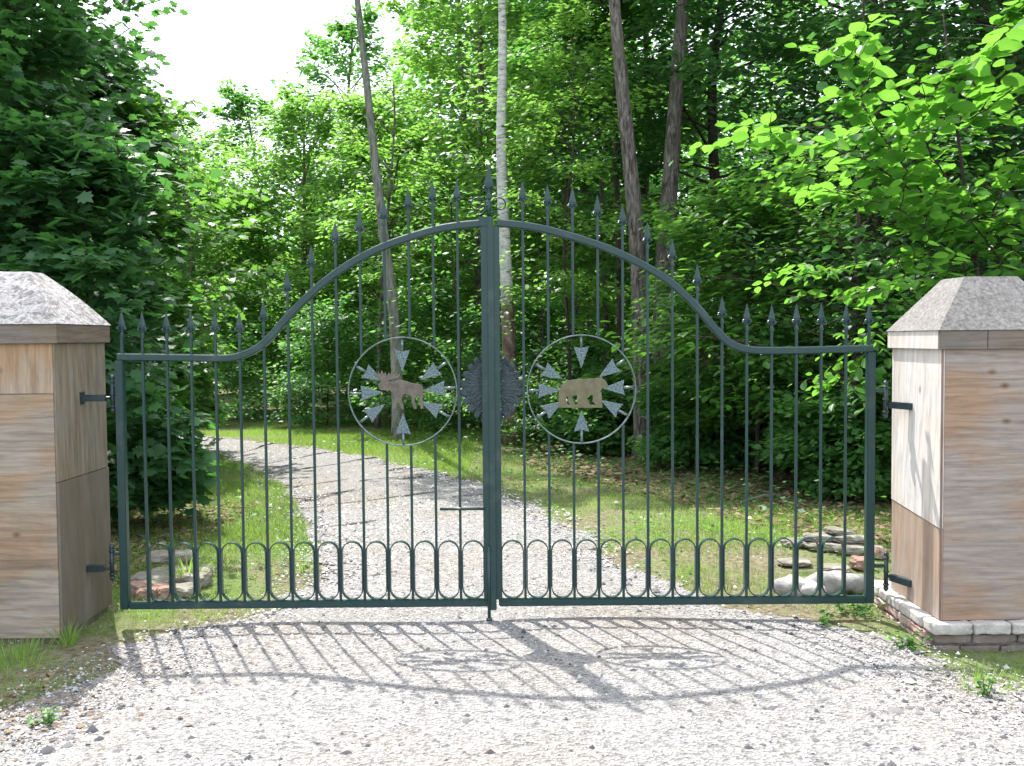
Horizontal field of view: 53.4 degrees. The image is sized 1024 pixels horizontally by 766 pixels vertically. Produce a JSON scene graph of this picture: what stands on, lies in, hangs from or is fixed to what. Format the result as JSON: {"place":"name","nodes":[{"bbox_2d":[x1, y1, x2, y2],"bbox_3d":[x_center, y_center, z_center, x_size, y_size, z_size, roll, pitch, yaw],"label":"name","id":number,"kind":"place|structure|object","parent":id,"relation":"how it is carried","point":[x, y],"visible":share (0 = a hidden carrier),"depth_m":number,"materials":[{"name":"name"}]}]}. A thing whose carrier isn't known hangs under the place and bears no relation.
{"place":"outdoors","nodes":[
{"label":"outdoors","id":0,"kind":"place"},
{"bbox_2d":[218,372,773,390],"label":"ground","id":1,"kind":"structure","parent":0,"point":[364,386],"depth_m":32.68,"materials":[{"name":"soil"}]},
{"bbox_2d":[124,124,303,402],"bbox_3d":[-6.510,-2.257,20.741,4.682,5.854,4.792,0,3,0],"label":"forest tree","id":2,"kind":"object","parent":1,"relation":"on","point":[274,345],"visible":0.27,"depth_m":20.56,"materials":[{"name":"green plant"}]},
{"bbox_2d":[0,435,1023,765],"bbox_3d":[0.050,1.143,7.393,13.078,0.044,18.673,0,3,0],"label":"gravel driveway","id":3,"kind":"structure","parent":0,"point":[668,638],"depth_m":4.33,"materials":[{"name":"grey gravel"}]},
{"bbox_2d":[26,705,62,726],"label":"weed clump","id":4,"kind":"object","parent":3,"relation":"on","point":[50,718],"visible":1,"depth_m":3.92,"materials":[{"name":"green plant"}]},
{"bbox_2d":[0,660,306,760],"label":"leaf litter","id":5,"kind":"object","parent":3,"relation":"on","point":[55,724],"visible":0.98,"depth_m":4.12,"materials":[{"name":"brown plant"}]},
{"bbox_2d":[929,655,1021,693],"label":"grass tuft","id":6,"kind":"object","parent":3,"relation":"on","point":[978,672],"visible":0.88,"depth_m":4.35,"materials":[{"name":"green plant"}]},
{"bbox_2d":[974,676,996,696],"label":"weed clump","id":7,"kind":"object","parent":3,"relation":"on","point":[991,682],"visible":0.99,"depth_m":4.15,"materials":[{"name":"green plant"}]},
{"bbox_2d":[0,387,1023,712],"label":"verge","id":8,"kind":"structure","parent":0,"point":[114,633],"depth_m":6.84,"materials":[{"name":"green plant"}]},
{"bbox_2d":[0,631,82,671],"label":"grass tuft","id":9,"kind":"object","parent":8,"relation":"on","point":[22,653],"visible":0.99,"depth_m":4.78,"materials":[{"name":"green plant"}]},
{"bbox_2d":[0,271,111,643],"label":"wooden pillar","id":10,"kind":"structure","parent":8,"relation":"on","point":[55,538],"depth_m":5.00,"materials":[{"name":"brown wood"}]},
{"bbox_2d":[109,165,505,620],"bbox_3d":[-1.062,0.068,5.247,2.080,2.353,0.074,0,3,0],"label":"gate leaf","id":11,"kind":"object","parent":10,"relation":"attached to","point":[477,385],"visible":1,"depth_m":5.26,"materials":[{"name":"paint"}]},
{"bbox_2d":[37,611,87,646],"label":"grass tuft","id":12,"kind":"object","parent":8,"relation":"on","point":[68,633],"visible":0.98,"depth_m":4.97,"materials":[{"name":"green plant"}]},
{"bbox_2d":[0,233,170,455],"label":"young maple","id":13,"kind":"object","parent":8,"relation":"on","point":[61,243],"visible":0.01,"depth_m":10.41,"materials":[{"name":"green plant"}]},
{"bbox_2d":[0,0,190,257],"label":"maple tree","id":14,"kind":"object","parent":8,"relation":"on","point":[53,113],"visible":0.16,"depth_m":11.47,"materials":[{"name":"green plant"}]},
{"bbox_2d":[1,0,199,244],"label":"maple tree","id":15,"kind":"object","parent":8,"relation":"on","point":[118,5],"visible":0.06,"depth_m":12.68,"materials":[{"name":"green plant"}]},
{"bbox_2d":[0,0,205,405],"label":"maple tree","id":16,"kind":"object","parent":8,"relation":"on","point":[24,60],"visible":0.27,"depth_m":8.10,"materials":[{"name":"green plant"}]},
{"bbox_2d":[0,102,223,523],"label":"young maple","id":17,"kind":"object","parent":8,"relation":"on","point":[61,265],"visible":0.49,"depth_m":7.39,"materials":[{"name":"green plant"}]},
{"bbox_2d":[131,580,153,598],"bbox_3d":[-2.157,1.192,5.885,0.161,0.094,0.119,1,3,26],"label":"broken brick","id":18,"kind":"object","parent":8,"relation":"on","point":[136,586],"visible":0.35,"depth_m":5.83,"materials":[{"name":"stone"}]},
{"bbox_2d":[136,585,159,600],"bbox_3d":[-2.073,1.199,5.819,0.138,0.074,0.108,-1,3,-20],"label":"broken brick","id":19,"kind":"object","parent":8,"relation":"on","point":[141,592],"visible":0.54,"depth_m":5.77,"materials":[{"name":"red brick"}]},
{"bbox_2d":[139,578,168,583],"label":"fieldstone","id":20,"kind":"object","parent":8,"relation":"on","point":[155,580],"visible":0.29,"depth_m":5.99,"materials":[{"name":"grey stone"}]},
{"bbox_2d":[130,571,182,580],"bbox_3d":[-2.135,1.185,6.154,0.355,0.076,0.224,0,3,9],"label":"fieldstone","id":21,"kind":"object","parent":8,"relation":"on","point":[138,576],"visible":0.28,"depth_m":6.10,"materials":[{"name":"grey stone"}]},
{"bbox_2d":[154,583,168,585],"bbox_3d":[-2.051,1.200,5.925,0.102,0.065,0.107,0,3,0],"label":"broken brick","id":22,"kind":"object","parent":8,"relation":"on","point":[161,584],"visible":0.22,"depth_m":5.93,"materials":[{"name":"red brick"}]},
{"bbox_2d":[92,129,235,333],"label":"forest tree","id":23,"kind":"object","parent":8,"relation":"on","point":[182,213],"depth_m":21.20,"materials":[{"name":"green plant"}]},
{"bbox_2d":[155,584,176,600],"bbox_3d":[-1.960,1.195,5.797,0.131,0.084,0.100,-2,3,-34],"label":"broken brick","id":24,"kind":"object","parent":8,"relation":"on","point":[162,592],"visible":0.52,"depth_m":5.75,"materials":[{"name":"red brick"}]},
{"bbox_2d":[60,69,286,433],"bbox_3d":[-4.746,-1.339,12.679,3.862,4.682,3.542,0,3,0],"label":"young maple","id":25,"kind":"object","parent":8,"relation":"on","point":[173,221],"visible":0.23,"depth_m":12.43,"materials":[{"name":"green plant"}]},
{"bbox_2d":[151,564,212,572],"bbox_3d":[-2.039,1.167,6.288,0.375,0.078,0.231,-1,3,-19],"label":"fieldstone","id":26,"kind":"object","parent":8,"relation":"on","point":[163,569],"visible":0.38,"depth_m":6.26,"materials":[{"name":"grey stone"}]},
{"bbox_2d":[151,549,192,564],"bbox_3d":[-2.150,1.095,6.417,0.315,0.077,0.194,-1,3,-14],"label":"fieldstone","id":27,"kind":"object","parent":26,"relation":"on","point":[161,556],"visible":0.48,"depth_m":6.35,"materials":[{"name":"grey stone"}]},
{"bbox_2d":[167,582,201,599],"bbox_3d":[-1.891,1.191,5.838,0.184,0.086,0.150,0,3,19],"label":"fieldstone","id":28,"kind":"object","parent":8,"relation":"on","point":[184,590],"visible":0.46,"depth_m":5.78,"materials":[{"name":"grey stone"}]},
{"bbox_2d":[154,549,215,578],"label":"grass tuft","id":29,"kind":"object","parent":8,"relation":"on","point":[189,569],"visible":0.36,"depth_m":6.12,"materials":[{"name":"green plant"}]},
{"bbox_2d":[110,500,260,586],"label":"leaf litter","id":30,"kind":"object","parent":8,"relation":"on","point":[143,523],"visible":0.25,"depth_m":7.96,"materials":[{"name":"plant"}]},
{"bbox_2d":[176,571,213,587],"bbox_3d":[-1.895,1.177,6.072,0.196,0.095,0.162,0,3,9],"label":"fieldstone","id":31,"kind":"object","parent":8,"relation":"on","point":[205,579],"visible":0.62,"depth_m":6.03,"materials":[{"name":"grey stone"}]},
{"bbox_2d":[142,111,249,328],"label":"forest tree","id":32,"kind":"object","parent":8,"relation":"on","point":[210,142],"visible":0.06,"depth_m":27.24,"materials":[{"name":"green plant"}]},
{"bbox_2d":[0,523,393,765],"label":"grass","id":33,"kind":"structure","parent":8,"relation":"on","point":[232,538],"depth_m":6.03,"materials":[{"name":"green plant"}]},
{"bbox_2d":[152,300,287,420],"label":"woodland bush","id":34,"kind":"object","parent":8,"relation":"on","point":[251,396],"visible":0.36,"depth_m":18.77,"materials":[{"name":"green plant"}]},
{"bbox_2d":[173,78,342,387],"bbox_3d":[-7.227,-3.973,28.218,5.527,8.627,5.866,-2,3,-37],"label":"forest tree","id":35,"kind":"object","parent":8,"relation":"on","point":[237,111],"visible":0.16,"depth_m":27.87,"materials":[{"name":"green plant"}]},
{"bbox_2d":[191,87,400,410],"bbox_3d":[-4.335,-2.744,21.455,4.310,6.722,5.800,0,3,0],"label":"forest tree","id":36,"kind":"object","parent":8,"relation":"on","point":[289,112],"visible":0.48,"depth_m":20.84,"materials":[{"name":"green plant"}]},
{"bbox_2d":[110,427,481,580],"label":"grass","id":37,"kind":"structure","parent":8,"relation":"on","point":[270,483],"depth_m":9.99,"materials":[{"name":"green plant"}]},
{"bbox_2d":[278,556,321,574],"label":"grass tuft","id":38,"kind":"object","parent":8,"relation":"on","point":[303,568],"visible":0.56,"depth_m":6.44,"materials":[{"name":"green plant"}]},
{"bbox_2d":[252,289,390,425],"bbox_3d":[-3.154,-0.416,17.431,2.518,2.394,2.958,0,3,0],"label":"woodland bush","id":39,"kind":"object","parent":8,"relation":"on","point":[321,315],"visible":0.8,"depth_m":17.29,"materials":[{"name":"green plant"}]},
{"bbox_2d":[265,0,443,390],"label":"forest tree","id":40,"kind":"object","parent":8,"relation":"on","point":[348,34],"visible":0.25,"depth_m":26.93,"materials":[{"name":"green plant"}]},
{"bbox_2d":[354,0,406,439],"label":"slender tree","id":41,"kind":"object","parent":8,"relation":"on","point":[395,344],"visible":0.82,"depth_m":14.86,"materials":[{"name":"grey plant"}]},
{"bbox_2d":[267,90,499,412],"bbox_3d":[-2.436,-2.592,20.329,4.432,6.487,4.602,-1,3,-22],"label":"forest tree","id":42,"kind":"object","parent":8,"relation":"on","point":[358,131],"visible":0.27,"depth_m":19.71,"materials":[{"name":"green plant"}]},
{"bbox_2d":[315,69,472,427],"bbox_3d":[-1.926,-2.163,16.742,2.632,5.928,2.715,0,3,0],"label":"slender tree","id":43,"kind":"object","parent":8,"relation":"on","point":[418,186],"visible":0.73,"depth_m":16.97,"materials":[{"name":"green plant"}]},
{"bbox_2d":[345,266,517,429],"bbox_3d":[-1.257,-0.563,17.006,2.860,2.696,3.000,0,3,0],"label":"woodland bush","id":44,"kind":"object","parent":8,"relation":"on","point":[411,343],"visible":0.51,"depth_m":16.56,"materials":[{"name":"green plant"}]},
{"bbox_2d":[370,181,544,441],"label":"beech sapling","id":45,"kind":"object","parent":8,"relation":"on","point":[433,397],"visible":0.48,"depth_m":14.28,"materials":[{"name":"green plant"}]},
{"bbox_2d":[368,0,549,355],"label":"forest tree","id":46,"kind":"object","parent":8,"relation":"on","point":[393,9],"visible":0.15,"depth_m":24.75,"materials":[{"name":"green plant"}]},
{"bbox_2d":[347,0,608,412],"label":"forest tree","id":47,"kind":"object","parent":8,"relation":"on","point":[427,64],"visible":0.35,"depth_m":19.07,"materials":[{"name":"green plant"}]},
{"bbox_2d":[112,435,891,581],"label":"lawn weeds","id":48,"kind":"object","parent":8,"relation":"on","point":[631,516],"visible":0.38,"depth_m":8.87,"materials":[{"name":"green plant"}]},
{"bbox_2d":[496,0,521,445],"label":"birch tree","id":49,"kind":"object","parent":8,"relation":"on","point":[508,344],"visible":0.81,"depth_m":14.05,"materials":[{"name":"white plant"}]},
{"bbox_2d":[445,291,586,431],"bbox_3d":[0.242,-0.316,16.059,2.735,2.279,2.550,0,3,0],"label":"woodland bush","id":50,"kind":"object","parent":8,"relation":"on","point":[537,311],"visible":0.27,"depth_m":15.73,"materials":[{"name":"green plant"}]},
{"bbox_2d":[403,0,665,397],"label":"forest tree","id":51,"kind":"object","parent":8,"relation":"on","point":[465,38],"visible":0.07,"depth_m":22.88,"materials":[{"name":"green plant"}]},
{"bbox_2d":[469,266,608,448],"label":"beech sapling","id":52,"kind":"object","parent":8,"relation":"on","point":[529,427],"visible":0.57,"depth_m":13.20,"materials":[{"name":"green plant"}]},
{"bbox_2d":[405,0,724,377],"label":"forest tree","id":53,"kind":"object","parent":8,"relation":"on","point":[555,264],"visible":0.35,"depth_m":16.74,"materials":[{"name":"green plant"}]},
{"bbox_2d":[503,331,630,440],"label":"woodland bush","id":54,"kind":"object","parent":8,"relation":"on","point":[595,353],"visible":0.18,"depth_m":14.58,"materials":[{"name":"green plant"}]},
{"bbox_2d":[463,0,683,450],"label":"beech sapling","id":55,"kind":"object","parent":8,"relation":"on","point":[525,144],"visible":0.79,"depth_m":13.08,"materials":[{"name":"green plant"}]},
{"bbox_2d":[457,0,705,365],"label":"forest tree","id":56,"kind":"object","parent":8,"relation":"on","point":[589,206],"visible":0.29,"depth_m":16.18,"materials":[{"name":"green plant"}]},
{"bbox_2d":[298,401,886,518],"bbox_3d":[2.455,0.693,14.148,13.229,0.334,11.882,0,3,0],"label":"ground cover","id":57,"kind":"object","parent":8,"relation":"on","point":[717,485],"visible":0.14,"depth_m":10.99,"materials":[{"name":"green plant"}]},
{"bbox_2d":[535,365,663,455],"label":"woodland bush","id":58,"kind":"object","parent":8,"relation":"on","point":[567,417],"visible":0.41,"depth_m":12.69,"materials":[{"name":"green plant"}]},
{"bbox_2d":[474,0,726,360],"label":"forest tree","id":59,"kind":"object","parent":8,"relation":"on","point":[576,47],"visible":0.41,"depth_m":14.87,"materials":[{"name":"green plant"}]},
{"bbox_2d":[609,0,653,460],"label":"maple tree","id":60,"kind":"object","parent":8,"relation":"on","point":[637,246],"visible":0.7,"depth_m":12.04,"materials":[{"name":"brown plant"}]},
{"bbox_2d":[591,344,695,438],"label":"woodland bush","id":61,"kind":"object","parent":8,"relation":"on","point":[620,367],"visible":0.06,"depth_m":13.31,"materials":[{"name":"green plant"}]},
{"bbox_2d":[487,0,806,342],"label":"forest tree","id":62,"kind":"object","parent":8,"relation":"on","point":[644,190],"visible":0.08,"depth_m":19.72,"materials":[{"name":"green plant"}]},
{"bbox_2d":[652,0,688,376],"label":"maple tree","id":63,"kind":"object","parent":8,"relation":"on","point":[669,184],"visible":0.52,"depth_m":13.20,"materials":[{"name":"brown plant"}]},
{"bbox_2d":[625,359,777,472],"bbox_3d":[2.188,0.367,11.602,1.729,1.310,1.910,1,3,31],"label":"woodland bush","id":64,"kind":"object","parent":8,"relation":"on","point":[733,442],"visible":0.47,"depth_m":11.24,"materials":[{"name":"green plant"}]},
{"bbox_2d":[526,426,891,544],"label":"leaf litter","id":65,"kind":"object","parent":8,"relation":"on","point":[684,499],"visible":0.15,"depth_m":9.85,"materials":[{"name":"plant"}]},
{"bbox_2d":[615,178,809,468],"bbox_3d":[2.252,-0.625,11.378,2.243,3.252,2.474,0,3,0],"label":"beech sapling","id":66,"kind":"object","parent":8,"relation":"on","point":[682,310],"visible":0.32,"depth_m":11.17,"materials":[{"name":"green plant"}]},
{"bbox_2d":[576,0,848,375],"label":"forest tree","id":67,"kind":"object","parent":8,"relation":"on","point":[703,361],"visible":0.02,"depth_m":24.23,"materials":[{"name":"green plant"}]},
{"bbox_2d":[543,0,888,370],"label":"forest tree","id":68,"kind":"object","parent":8,"relation":"on","point":[710,127],"visible":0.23,"depth_m":14.94,"materials":[{"name":"green plant"}]},
{"bbox_2d":[624,184,890,477],"bbox_3d":[2.702,-0.528,10.577,2.756,3.123,2.383,1,3,37],"label":"beech tree","id":69,"kind":"object","parent":8,"relation":"on","point":[687,232],"visible":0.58,"depth_m":10.37,"materials":[{"name":"green plant"}]},
{"bbox_2d":[740,494,786,502],"bbox_3d":[2.243,1.018,9.083,0.621,0.051,0.033,-2,3,-36],"label":"fallen stick","id":70,"kind":"object","parent":8,"relation":"on","point":[752,498],"visible":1,"depth_m":9.06,"materials":[{"name":"grey wood"}]},
{"bbox_2d":[773,574,806,594],"bbox_3d":[1.595,1.155,5.785,0.230,0.105,0.202,0,3,0],"label":"boulder","id":71,"kind":"object","parent":8,"relation":"on","point":[782,585],"visible":0.62,"depth_m":5.73,"materials":[{"name":"grey stone"}]},
{"bbox_2d":[780,537,804,547],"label":"fieldstone","id":72,"kind":"object","parent":8,"relation":"on","point":[787,543],"visible":0.44,"depth_m":7.09,"materials":[{"name":"grey stone"}]},
{"bbox_2d":[777,557,811,566],"bbox_3d":[1.821,1.153,6.562,0.221,0.032,0.169,0,3,2],"label":"fieldstone","id":73,"kind":"object","parent":8,"relation":"on","point":[788,562],"visible":0.81,"depth_m":6.51,"materials":[{"name":"grey stone"}]},
{"bbox_2d":[595,0,1023,476],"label":"beech tree","id":74,"kind":"object","parent":8,"relation":"on","point":[827,170],"visible":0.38,"depth_m":9.54,"materials":[{"name":"green plant"}]},
{"bbox_2d":[797,580,826,594],"bbox_3d":[1.678,1.163,5.721,0.167,0.103,0.126,0,3,0],"label":"boulder","id":75,"kind":"object","parent":8,"relation":"on","point":[809,587],"visible":0.44,"depth_m":5.68,"materials":[{"name":"stone"}]},
{"bbox_2d":[743,368,891,500],"bbox_3d":[3.104,0.473,9.396,1.930,1.216,1.574,1,3,34],"label":"woodland bush","id":76,"kind":"object","parent":8,"relation":"on","point":[808,445],"visible":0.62,"depth_m":9.07,"materials":[{"name":"green plant"}]},
{"bbox_2d":[802,541,840,552],"bbox_3d":[2.172,1.120,7.008,0.335,0.056,0.227,0,3,8],"label":"fieldstone","id":77,"kind":"object","parent":8,"relation":"on","point":[810,545],"visible":0.52,"depth_m":6.94,"materials":[{"name":"grey stone"}]},
{"bbox_2d":[803,532,833,541],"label":"fieldstone","id":78,"kind":"object","parent":77,"relation":"on","point":[815,535],"visible":0.62,"depth_m":7.01,"materials":[{"name":"grey stone"}]},
{"bbox_2d":[831,534,863,543],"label":"fieldstone","id":79,"kind":"object","parent":77,"relation":"on","point":[855,539],"visible":0.56,"depth_m":6.93,"materials":[{"name":"grey stone"}]},
{"bbox_2d":[824,526,854,534],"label":"fieldstone","id":80,"kind":"object","parent":79,"relation":"on","point":[835,530],"visible":0.88,"depth_m":7.01,"materials":[{"name":"grey stone"}]},
{"bbox_2d":[623,0,1023,346],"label":"forest tree","id":81,"kind":"object","parent":8,"relation":"on","point":[765,51],"visible":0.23,"depth_m":12.38,"materials":[{"name":"green plant"}]},
{"bbox_2d":[627,502,1023,749],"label":"grass","id":82,"kind":"structure","parent":8,"relation":"on","point":[706,585],"depth_m":7.40,"materials":[{"name":"green plant"}]},
{"bbox_2d":[816,607,834,625],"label":"weed clump","id":83,"kind":"object","parent":8,"relation":"on","point":[824,619],"visible":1,"depth_m":5.20,"materials":[{"name":"green plant"}]},
{"bbox_2d":[760,316,891,458],"bbox_3d":[3.944,0.144,11.668,2.067,1.853,2.285,-2,3,-39],"label":"woodland bush","id":84,"kind":"object","parent":8,"relation":"on","point":[811,337],"visible":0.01,"depth_m":11.46,"materials":[{"name":"green plant"}]},
{"bbox_2d":[760,318,896,468],"bbox_3d":[3.516,0.179,10.543,2.043,1.722,2.380,0,3,20],"label":"woodland bush","id":85,"kind":"object","parent":8,"relation":"on","point":[792,386],"visible":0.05,"depth_m":10.56,"materials":[{"name":"green plant"}]},
{"bbox_2d":[805,570,852,594],"bbox_3d":[1.808,1.141,5.819,0.310,0.146,0.209,-1,3,-17],"label":"boulder","id":86,"kind":"object","parent":8,"relation":"on","point":[832,582],"visible":0.59,"depth_m":5.74,"materials":[{"name":"grey stone"}]},
{"bbox_2d":[816,563,849,572],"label":"fieldstone","id":87,"kind":"object","parent":8,"relation":"on","point":[831,566],"visible":0.62,"depth_m":6.33,"materials":[{"name":"grey stone"}]},
{"bbox_2d":[846,573,863,594],"bbox_3d":[1.960,1.150,5.856,0.193,0.119,0.166,0,3,0],"label":"boulder","id":88,"kind":"object","parent":8,"relation":"on","point":[856,581],"visible":0.56,"depth_m":5.78,"materials":[{"name":"grey stone"}]},
{"bbox_2d":[688,0,1023,415],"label":"hazel shrub","id":89,"kind":"object","parent":8,"relation":"on","point":[897,178],"visible":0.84,"depth_m":7.21,"materials":[{"name":"green plant"}]},
{"bbox_2d":[830,603,886,615],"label":"weed clump","id":90,"kind":"object","parent":8,"relation":"on","point":[861,609],"visible":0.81,"depth_m":5.37,"materials":[{"name":"green plant"}]},
{"bbox_2d":[834,544,883,555],"bbox_3d":[2.347,1.124,6.883,0.324,0.060,0.223,0,3,20],"label":"fieldstone","id":91,"kind":"object","parent":8,"relation":"on","point":[855,549],"visible":0.61,"depth_m":6.81,"materials":[{"name":"grey stone"}]},
{"bbox_2d":[848,555,874,570],"bbox_3d":[2.209,1.132,6.415,0.148,0.091,0.118,0,3,0],"label":"broken brick","id":92,"kind":"object","parent":8,"relation":"on","point":[856,562],"visible":0.69,"depth_m":6.38,"materials":[{"name":"pink stone"}]},
{"bbox_2d":[707,0,1018,327],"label":"forest tree","id":93,"kind":"object","parent":8,"relation":"on","point":[764,150],"depth_m":23.88,"materials":[{"name":"green plant"}]},
{"bbox_2d":[729,0,1023,342],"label":"forest tree","id":94,"kind":"object","parent":8,"relation":"on","point":[806,18],"visible":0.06,"depth_m":15.32,"materials":[{"name":"green plant"}]},
{"bbox_2d":[730,0,1023,467],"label":"hazel shrub","id":95,"kind":"object","parent":8,"relation":"on","point":[872,245],"visible":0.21,"depth_m":9.02,"materials":[{"name":"green plant"}]},
{"bbox_2d":[874,547,889,559],"bbox_3d":[2.418,1.122,6.720,0.123,0.083,0.108,0,3,0],"label":"broken brick","id":96,"kind":"object","parent":8,"relation":"on","point":[879,552],"visible":0.52,"depth_m":6.68,"materials":[{"name":"pink stone"}]},
{"bbox_2d":[877,375,891,497],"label":"woodland bush","id":97,"kind":"object","parent":8,"relation":"on","point":[884,376],"depth_m":9.11,"materials":[{"name":"green plant"}]},
{"bbox_2d":[753,0,1023,323],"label":"forest tree","id":98,"kind":"object","parent":8,"relation":"on","point":[912,16],"visible":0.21,"depth_m":9.68,"materials":[{"name":"green plant"}]},
{"bbox_2d":[884,630,932,651],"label":"weed clump","id":99,"kind":"object","parent":8,"relation":"on","point":[910,641],"visible":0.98,"depth_m":4.76,"materials":[{"name":"green plant"}]},
{"bbox_2d":[830,0,1023,292],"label":"forest tree","id":100,"kind":"object","parent":8,"relation":"on","point":[938,58],"depth_m":11.90,"materials":[{"name":"green plant"}]},
{"bbox_2d":[868,276,1023,650],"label":"wooden pillar","id":101,"kind":"structure","parent":8,"relation":"on","point":[956,575],"depth_m":4.79,"materials":[{"name":"brown wood"}]},
{"bbox_2d":[493,181,888,605],"bbox_3d":[0.930,0.054,5.258,2.047,2.198,0.048,0,3,0],"label":"gate leaf","id":102,"kind":"object","parent":101,"relation":"attached to","point":[508,391],"visible":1,"depth_m":5.26,"materials":[{"name":"paint"}]},
{"bbox_2d":[894,4,1023,276],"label":"forest tree","id":103,"kind":"object","parent":8,"relation":"on","point":[1019,128],"visible":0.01,"depth_m":17.88,"materials":[{"name":"green plant"}]},
{"bbox_2d":[28,0,1017,279],"label":"sky","id":104,"kind":"structure","parent":0,"point":[250,41],"materials":[{"name":"white"}]},
{"bbox_2d":[44,0,1023,389],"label":"distant wood","id":105,"kind":"object","parent":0,"point":[422,84],"depth_m":34.24,"materials":[{"name":"green plant"}]}
]}

